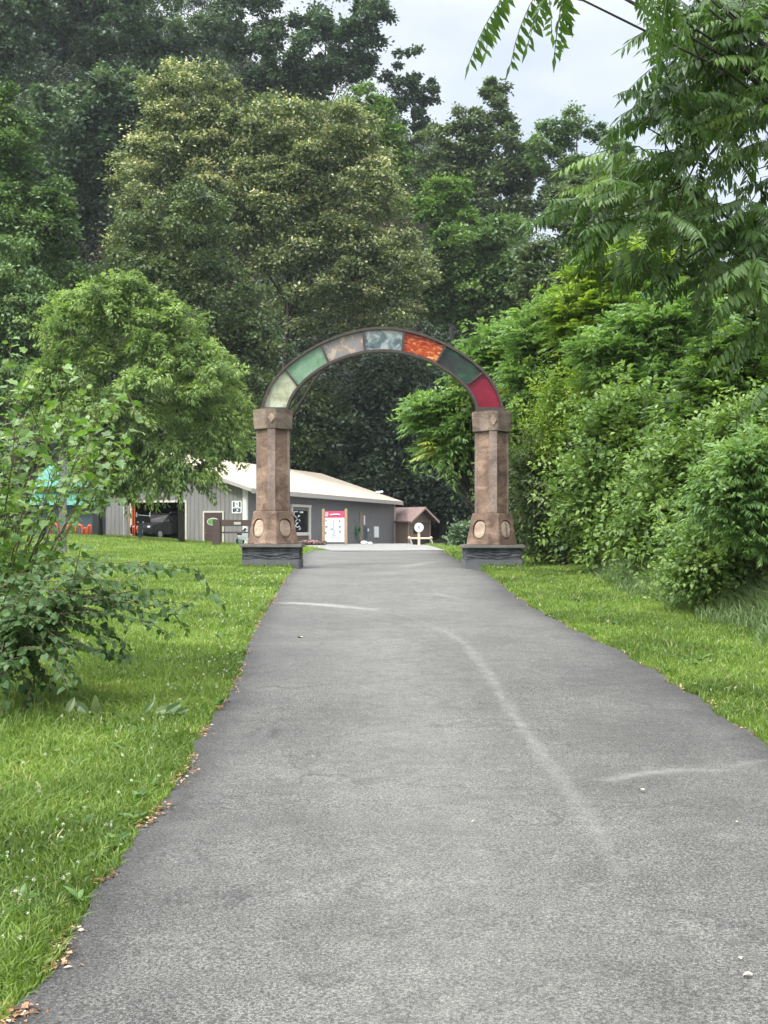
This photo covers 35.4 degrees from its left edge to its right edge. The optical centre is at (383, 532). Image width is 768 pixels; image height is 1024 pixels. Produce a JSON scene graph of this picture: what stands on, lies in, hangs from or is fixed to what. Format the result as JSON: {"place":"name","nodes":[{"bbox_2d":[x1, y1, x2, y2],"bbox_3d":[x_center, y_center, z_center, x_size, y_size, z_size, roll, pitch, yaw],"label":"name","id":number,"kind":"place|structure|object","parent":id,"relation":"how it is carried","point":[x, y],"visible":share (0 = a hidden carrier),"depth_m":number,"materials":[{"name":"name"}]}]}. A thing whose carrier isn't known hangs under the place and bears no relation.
{"place":"outdoors","nodes":[
{"label":"outdoors","id":0,"kind":"place"},
{"bbox_2d":[0,671,118,758],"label":"long grass","id":1,"kind":"structure","parent":0,"point":[18,704],"depth_m":9.15,"materials":[{"name":"green plant"}]},
{"bbox_2d":[236,528,247,543],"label":"motor scooter","id":2,"kind":"object","parent":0,"point":[241,538],"visible":0.46,"depth_m":73.29,"materials":[{"name":"plastic"}]},
{"bbox_2d":[305,543,442,550],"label":"parking lot","id":3,"kind":"structure","parent":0,"point":[377,547],"depth_m":54.02,"materials":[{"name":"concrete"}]},
{"bbox_2d":[298,540,326,544],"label":"flower bed","id":4,"kind":"object","parent":3,"relation":"on","point":[312,542],"visible":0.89,"depth_m":70.68,"materials":[{"name":"pink plant"}]},
{"bbox_2d":[322,509,346,544],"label":"map sign","id":5,"kind":"object","parent":3,"relation":"on","point":[332,526],"visible":0.94,"depth_m":73.97,"materials":[{"name":"white plastic"}]},
{"bbox_2d":[414,523,423,544],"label":"round sign","id":6,"kind":"object","parent":3,"relation":"on","point":[418,527],"visible":0.91,"depth_m":70.91,"materials":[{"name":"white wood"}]},
{"bbox_2d":[408,537,432,544],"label":"bench","id":7,"kind":"object","parent":3,"relation":"on","point":[414,541],"visible":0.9,"depth_m":76.03,"materials":[{"name":"white paint"}]},
{"bbox_2d":[0,50,767,1016],"bbox_3d":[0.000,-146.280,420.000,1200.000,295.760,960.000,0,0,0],"label":"ground","id":8,"kind":"structure","parent":0,"point":[434,532],"depth_m":153.07,"materials":[{"name":"green plant"}]},
{"bbox_2d":[0,226,62,530],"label":"maple tree","id":9,"kind":"object","parent":8,"relation":"on","point":[24,296],"visible":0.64,"depth_m":90.98,"materials":[{"name":"green plant"}]},
{"bbox_2d":[12,574,55,703],"bbox_3d":[-2.800,0.906,9.672,0.306,1.162,0.280,0,0,25],"label":"milkweed plant","id":10,"kind":"object","parent":8,"relation":"on","point":[34,643],"visible":0.34,"depth_m":9.67,"materials":[{"name":"green plant"}]},
{"bbox_2d":[0,75,93,529],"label":"tulip tree","id":11,"kind":"object","parent":8,"relation":"on","point":[49,213],"visible":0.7,"depth_m":98.76,"materials":[{"name":"green plant"}]},
{"bbox_2d":[59,454,66,551],"bbox_3d":[-10.410,-0.756,39.000,0.270,3.537,0.270,0,0,-8],"label":"wooden pole","id":12,"kind":"object","parent":8,"relation":"on","point":[61,514],"visible":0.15,"depth_m":38.89,"materials":[{"name":"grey wood"}]},
{"bbox_2d":[30,466,110,534],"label":"hut","id":13,"kind":"object","parent":8,"relation":"on","point":[88,519],"visible":0.12,"depth_m":73.31,"materials":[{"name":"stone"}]},
{"bbox_2d":[0,331,144,606],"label":"mulberry shrub","id":14,"kind":"object","parent":8,"relation":"on","point":[9,539],"visible":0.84,"depth_m":10.90,"materials":[{"name":"green plant"}]},
{"bbox_2d":[75,524,83,534],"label":"bike rack","id":15,"kind":"object","parent":8,"relation":"on","point":[81,526],"visible":0.59,"depth_m":70.44,"materials":[{"name":"orange metal"}]},
{"bbox_2d":[0,54,164,286],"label":"oak tree","id":16,"kind":"object","parent":8,"relation":"on","point":[86,119],"visible":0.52,"depth_m":134.98,"materials":[{"name":"green plant"}]},
{"bbox_2d":[87,525,91,534],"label":"bike rack","id":17,"kind":"object","parent":8,"relation":"on","point":[88,526],"visible":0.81,"depth_m":70.45,"materials":[{"name":"orange metal"}]},
{"bbox_2d":[66,425,145,534],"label":"maple tree","id":18,"kind":"object","parent":8,"relation":"on","point":[99,526],"visible":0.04,"depth_m":69.55,"materials":[{"name":"green plant"}]},
{"bbox_2d":[0,0,214,164],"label":"oak tree","id":19,"kind":"object","parent":8,"relation":"on","point":[52,25],"visible":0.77,"depth_m":165.09,"materials":[{"name":"green plant"}]},
{"bbox_2d":[0,544,227,722],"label":"honeysuckle shrub","id":20,"kind":"object","parent":8,"relation":"on","point":[18,648],"visible":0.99,"depth_m":9.51,"materials":[{"name":"green plant"}]},
{"bbox_2d":[65,693,189,715],"bbox_3d":[-1.980,1.359,9.274,0.960,0.226,0.207,0,0,0],"label":"milkweed plant","id":21,"kind":"object","parent":8,"relation":"on","point":[96,707],"visible":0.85,"depth_m":9.30,"materials":[{"name":"green plant"}]},
{"bbox_2d":[123,502,137,535],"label":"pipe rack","id":22,"kind":"object","parent":8,"relation":"on","point":[128,521],"visible":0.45,"depth_m":75.47,"materials":[{"name":"metal"}]},
{"bbox_2d":[7,267,257,542],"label":"maple tree","id":23,"kind":"object","parent":8,"relation":"on","point":[186,370],"visible":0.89,"depth_m":65.12,"materials":[{"name":"green plant"}]},
{"bbox_2d":[136,512,150,537],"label":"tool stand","id":24,"kind":"object","parent":8,"relation":"on","point":[140,521],"visible":0.88,"depth_m":70.41,"materials":[{"name":"metal"}]},
{"bbox_2d":[130,512,184,537],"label":"parked car","id":25,"kind":"object","parent":8,"relation":"on","point":[163,524],"visible":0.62,"depth_m":76.66,"materials":[{"name":"grey paint"}]},
{"bbox_2d":[96,50,277,450],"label":"linden tree","id":26,"kind":"object","parent":8,"relation":"on","point":[199,136],"visible":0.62,"depth_m":115.87,"materials":[{"name":"green plant"}]},
{"bbox_2d":[87,173,306,454],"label":"maple tree","id":27,"kind":"object","parent":8,"relation":"on","point":[184,280],"visible":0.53,"depth_m":100.32,"materials":[{"name":"green plant"}]},
{"bbox_2d":[34,452,402,543],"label":"trail building","id":28,"kind":"structure","parent":8,"relation":"on","point":[370,513],"depth_m":85.31,"materials":[{"name":"grey wood"}]},
{"bbox_2d":[203,511,223,541],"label":"door","id":29,"kind":"structure","parent":28,"relation":"in","point":[208,516],"depth_m":76.66,"materials":[{"name":"brown paint"}]},
{"bbox_2d":[290,504,311,540],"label":"window frame","id":30,"kind":"structure","parent":28,"relation":"in","point":[301,513],"depth_m":85.45,"materials":[{"name":"white wood"}]},
{"bbox_2d":[355,525,360,543],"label":"garden hose","id":31,"kind":"object","parent":28,"relation":"hanging from","point":[357,533],"visible":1,"depth_m":97.20,"materials":[{"name":"green plastic"}]},
{"bbox_2d":[363,514,370,543],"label":"door","id":32,"kind":"structure","parent":28,"relation":"in","point":[366,518],"depth_m":100.03,"materials":[{"name":"grey metal"}]},
{"bbox_2d":[213,519,251,544],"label":"barrier gate","id":33,"kind":"structure","parent":8,"relation":"on","point":[217,525],"depth_m":61.93,"materials":[{"name":"brown wood"}]},
{"bbox_2d":[0,0,551,530],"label":"woods","id":34,"kind":"object","parent":8,"relation":"on","point":[382,466],"visible":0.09,"depth_m":125.71,"materials":[{"name":"green plant"}]},
{"bbox_2d":[186,0,399,278],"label":"oak tree","id":35,"kind":"object","parent":8,"relation":"on","point":[317,74],"visible":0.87,"depth_m":169.62,"materials":[{"name":"green plant"}]},
{"bbox_2d":[290,377,357,476],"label":"ash tree","id":36,"kind":"object","parent":8,"relation":"on","point":[310,460],"visible":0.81,"depth_m":119.46,"materials":[{"name":"green plant"}]},
{"bbox_2d":[212,79,445,417],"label":"linden tree","id":37,"kind":"object","parent":8,"relation":"on","point":[319,166],"visible":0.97,"depth_m":113.64,"materials":[{"name":"green plant"}]},
{"bbox_2d":[333,78,426,377],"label":"locust tree","id":38,"kind":"object","parent":8,"relation":"on","point":[393,132],"visible":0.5,"depth_m":145.06,"materials":[{"name":"green plant"}]},
{"bbox_2d":[234,560,528,567],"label":"grass tufts","id":39,"kind":"object","parent":8,"relation":"on","point":[265,565],"visible":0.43,"depth_m":27.65,"materials":[{"name":"green plant"}]},
{"bbox_2d":[239,327,524,568],"bbox_3d":[-0.038,-1.791,28.400,6.588,6.082,1.433,0,0,0],"label":"archway","id":40,"kind":"object","parent":8,"relation":"on","point":[273,539],"visible":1,"depth_m":28.22,"materials":[{"name":"brown stone"}]},
{"bbox_2d":[0,534,767,1022],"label":"grass","id":41,"kind":"structure","parent":8,"relation":"on","point":[100,774],"depth_m":10.37,"materials":[{"name":"green plant"}]},
{"bbox_2d":[0,567,736,938],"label":"clover flowers","id":42,"kind":"object","parent":41,"relation":"on","point":[176,731],"visible":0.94,"depth_m":8.99,"materials":[{"name":"white plant"}]},
{"bbox_2d":[0,568,767,917],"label":"lawn weeds","id":43,"kind":"object","parent":8,"relation":"on","point":[122,834],"visible":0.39,"depth_m":8.54,"materials":[{"name":"green plant"}]},
{"bbox_2d":[333,354,461,506],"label":"ash tree","id":44,"kind":"object","parent":8,"relation":"on","point":[356,441],"visible":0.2,"depth_m":125.68,"materials":[{"name":"green plant"}]},
{"bbox_2d":[374,44,444,300],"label":"oak tree","id":45,"kind":"object","parent":8,"relation":"on","point":[419,97],"visible":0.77,"depth_m":175.27,"materials":[{"name":"green plant"}]},
{"bbox_2d":[394,507,439,542],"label":"shed","id":46,"kind":"structure","parent":8,"relation":"on","point":[407,520],"depth_m":107.80,"materials":[{"name":"brown wood"}]},
{"bbox_2d":[419,522,429,542],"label":"door","id":47,"kind":"structure","parent":46,"relation":"in","point":[425,533],"depth_m":108.58,"materials":[{"name":"wood"}]},
{"bbox_2d":[386,382,475,512],"bbox_3d":[2.169,-2.191,38.890,4.266,6.277,3.057,0,0,0],"label":"sumac tree","id":48,"kind":"object","parent":8,"relation":"on","point":[443,423],"visible":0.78,"depth_m":38.52,"materials":[{"name":"green plant"}]},
{"bbox_2d":[388,454,474,538],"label":"ash tree","id":49,"kind":"object","parent":8,"relation":"on","point":[443,520],"visible":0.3,"depth_m":120.25,"materials":[{"name":"green plant"}]},
{"bbox_2d":[408,171,489,346],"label":"locust tree","id":50,"kind":"object","parent":8,"relation":"on","point":[437,206],"visible":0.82,"depth_m":132.69,"materials":[{"name":"green plant"}]},
{"bbox_2d":[392,203,555,338],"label":"ash tree","id":51,"kind":"object","parent":8,"relation":"on","point":[479,279],"visible":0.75,"depth_m":121.93,"materials":[{"name":"green plant"}]},
{"bbox_2d":[426,314,528,461],"bbox_3d":[3.623,-2.882,36.884,4.866,7.657,3.308,0,0,0],"label":"sumac tree","id":52,"kind":"object","parent":8,"relation":"on","point":[480,353],"visible":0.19,"depth_m":36.47,"materials":[{"name":"green plant"}]},
{"bbox_2d":[437,510,525,545],"bbox_3d":[5.407,-0.060,59.959,5.426,3.528,2.938,0,0,-8],"label":"shrub","id":53,"kind":"object","parent":8,"relation":"on","point":[459,536],"visible":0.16,"depth_m":59.56,"materials":[{"name":"green plant"}]},
{"bbox_2d":[408,75,562,255],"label":"hickory tree","id":54,"kind":"object","parent":8,"relation":"on","point":[469,154],"visible":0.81,"depth_m":156.06,"materials":[{"name":"green plant"}]},
{"bbox_2d":[471,402,544,552],"bbox_3d":[4.614,-1.925,36.921,3.996,5.754,3.186,0,0,0],"label":"sumac tree","id":55,"kind":"object","parent":8,"relation":"on","point":[514,430],"visible":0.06,"depth_m":36.30,"materials":[{"name":"green plant"}]},
{"bbox_2d":[467,448,561,555],"bbox_3d":[4.225,-0.530,36.038,3.528,4.077,3.281,0,0,0],"label":"shrub","id":56,"kind":"object","parent":8,"relation":"on","point":[512,508],"visible":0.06,"depth_m":35.74,"materials":[{"name":"green plant"}]},
{"bbox_2d":[483,280,587,549],"bbox_3d":[4.989,-3.052,34.071,4.576,8.055,3.297,0,0,0],"label":"sumac tree","id":57,"kind":"object","parent":8,"relation":"on","point":[526,339],"visible":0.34,"depth_m":33.38,"materials":[{"name":"green plant"}]},
{"bbox_2d":[509,423,594,565],"bbox_3d":[4.760,-0.369,29.371,4.563,4.595,3.634,0,0,0],"label":"shrub","id":58,"kind":"object","parent":8,"relation":"on","point":[530,512],"visible":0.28,"depth_m":28.99,"materials":[{"name":"green plant"}]},
{"bbox_2d":[506,349,604,565],"bbox_3d":[4.543,-1.694,29.150,3.719,5.798,3.248,0,0,0],"label":"shrub","id":59,"kind":"object","parent":8,"relation":"on","point":[555,398],"visible":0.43,"depth_m":28.81,"materials":[{"name":"green plant"}]},
{"bbox_2d":[522,100,640,208],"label":"poplar tree","id":60,"kind":"object","parent":8,"relation":"on","point":[558,137],"visible":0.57,"depth_m":149.03,"materials":[{"name":"green plant"}]},
{"bbox_2d":[503,153,702,307],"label":"hickory tree","id":61,"kind":"object","parent":8,"relation":"on","point":[535,270],"visible":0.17,"depth_m":106.77,"materials":[{"name":"green plant"}]},
{"bbox_2d":[527,359,689,575],"bbox_3d":[5.547,-1.108,25.443,4.993,5.150,3.957,0,0,0],"label":"shrub","id":62,"kind":"object","parent":8,"relation":"on","point":[594,466],"visible":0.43,"depth_m":25.06,"materials":[{"name":"green plant"}]},
{"bbox_2d":[521,231,696,401],"bbox_3d":[5.967,-3.475,30.990,5.013,8.985,3.148,0,0,0],"label":"sumac tree","id":63,"kind":"object","parent":8,"relation":"on","point":[567,312],"visible":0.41,"depth_m":30.45,"materials":[{"name":"green plant"}]},
{"bbox_2d":[465,0,767,431],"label":"tree of heaven","id":64,"kind":"object","parent":8,"relation":"on","point":[712,50],"visible":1,"depth_m":9.16,"materials":[{"name":"green plant"}]},
{"bbox_2d":[555,281,742,402],"bbox_3d":[6.253,-2.390,27.965,4.627,6.905,3.192,0,0,0],"label":"sumac tree","id":65,"kind":"object","parent":8,"relation":"on","point":[643,339],"visible":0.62,"depth_m":27.40,"materials":[{"name":"green plant"}]},
{"bbox_2d":[550,223,767,436],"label":"shrub","id":66,"kind":"object","parent":8,"relation":"on","point":[751,315],"visible":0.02,"depth_m":33.07,"materials":[{"name":"green plant"}]},
{"bbox_2d":[587,376,767,579],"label":"shrub","id":67,"kind":"object","parent":8,"relation":"on","point":[660,489],"visible":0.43,"depth_m":21.10,"materials":[{"name":"green plant"}]},
{"bbox_2d":[625,313,767,454],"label":"sumac tree","id":68,"kind":"object","parent":8,"relation":"on","point":[695,380],"visible":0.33,"depth_m":22.60,"materials":[{"name":"green plant"}]},
{"bbox_2d":[628,431,767,616],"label":"shrub","id":69,"kind":"object","parent":8,"relation":"on","point":[698,564],"visible":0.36,"depth_m":16.68,"materials":[{"name":"green plant"}]},
{"bbox_2d":[668,414,767,582],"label":"sumac tree","id":70,"kind":"object","parent":8,"relation":"on","point":[733,506],"visible":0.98,"depth_m":15.27,"materials":[{"name":"green plant"}]},
{"bbox_2d":[6,550,767,1023],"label":"path","id":71,"kind":"structure","parent":0,"point":[314,844],"depth_m":5.95,"materials":[{"name":"grey asphalt"}]},
{"bbox_2d":[0,568,756,1023],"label":"leaf litter","id":72,"kind":"object","parent":71,"relation":"on","point":[24,1004],"visible":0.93,"depth_m":5.42,"materials":[{"name":"brown plant"}]},
{"bbox_2d":[21,0,767,283],"label":"sky","id":73,"kind":"structure","parent":0,"point":[588,73],"materials":[{"name":"white"}]},
{"bbox_2d":[584,545,767,650],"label":"tall grass","id":74,"kind":"structure","parent":0,"point":[750,610],"depth_m":16.24,"materials":[{"name":"green plant"}]}
]}

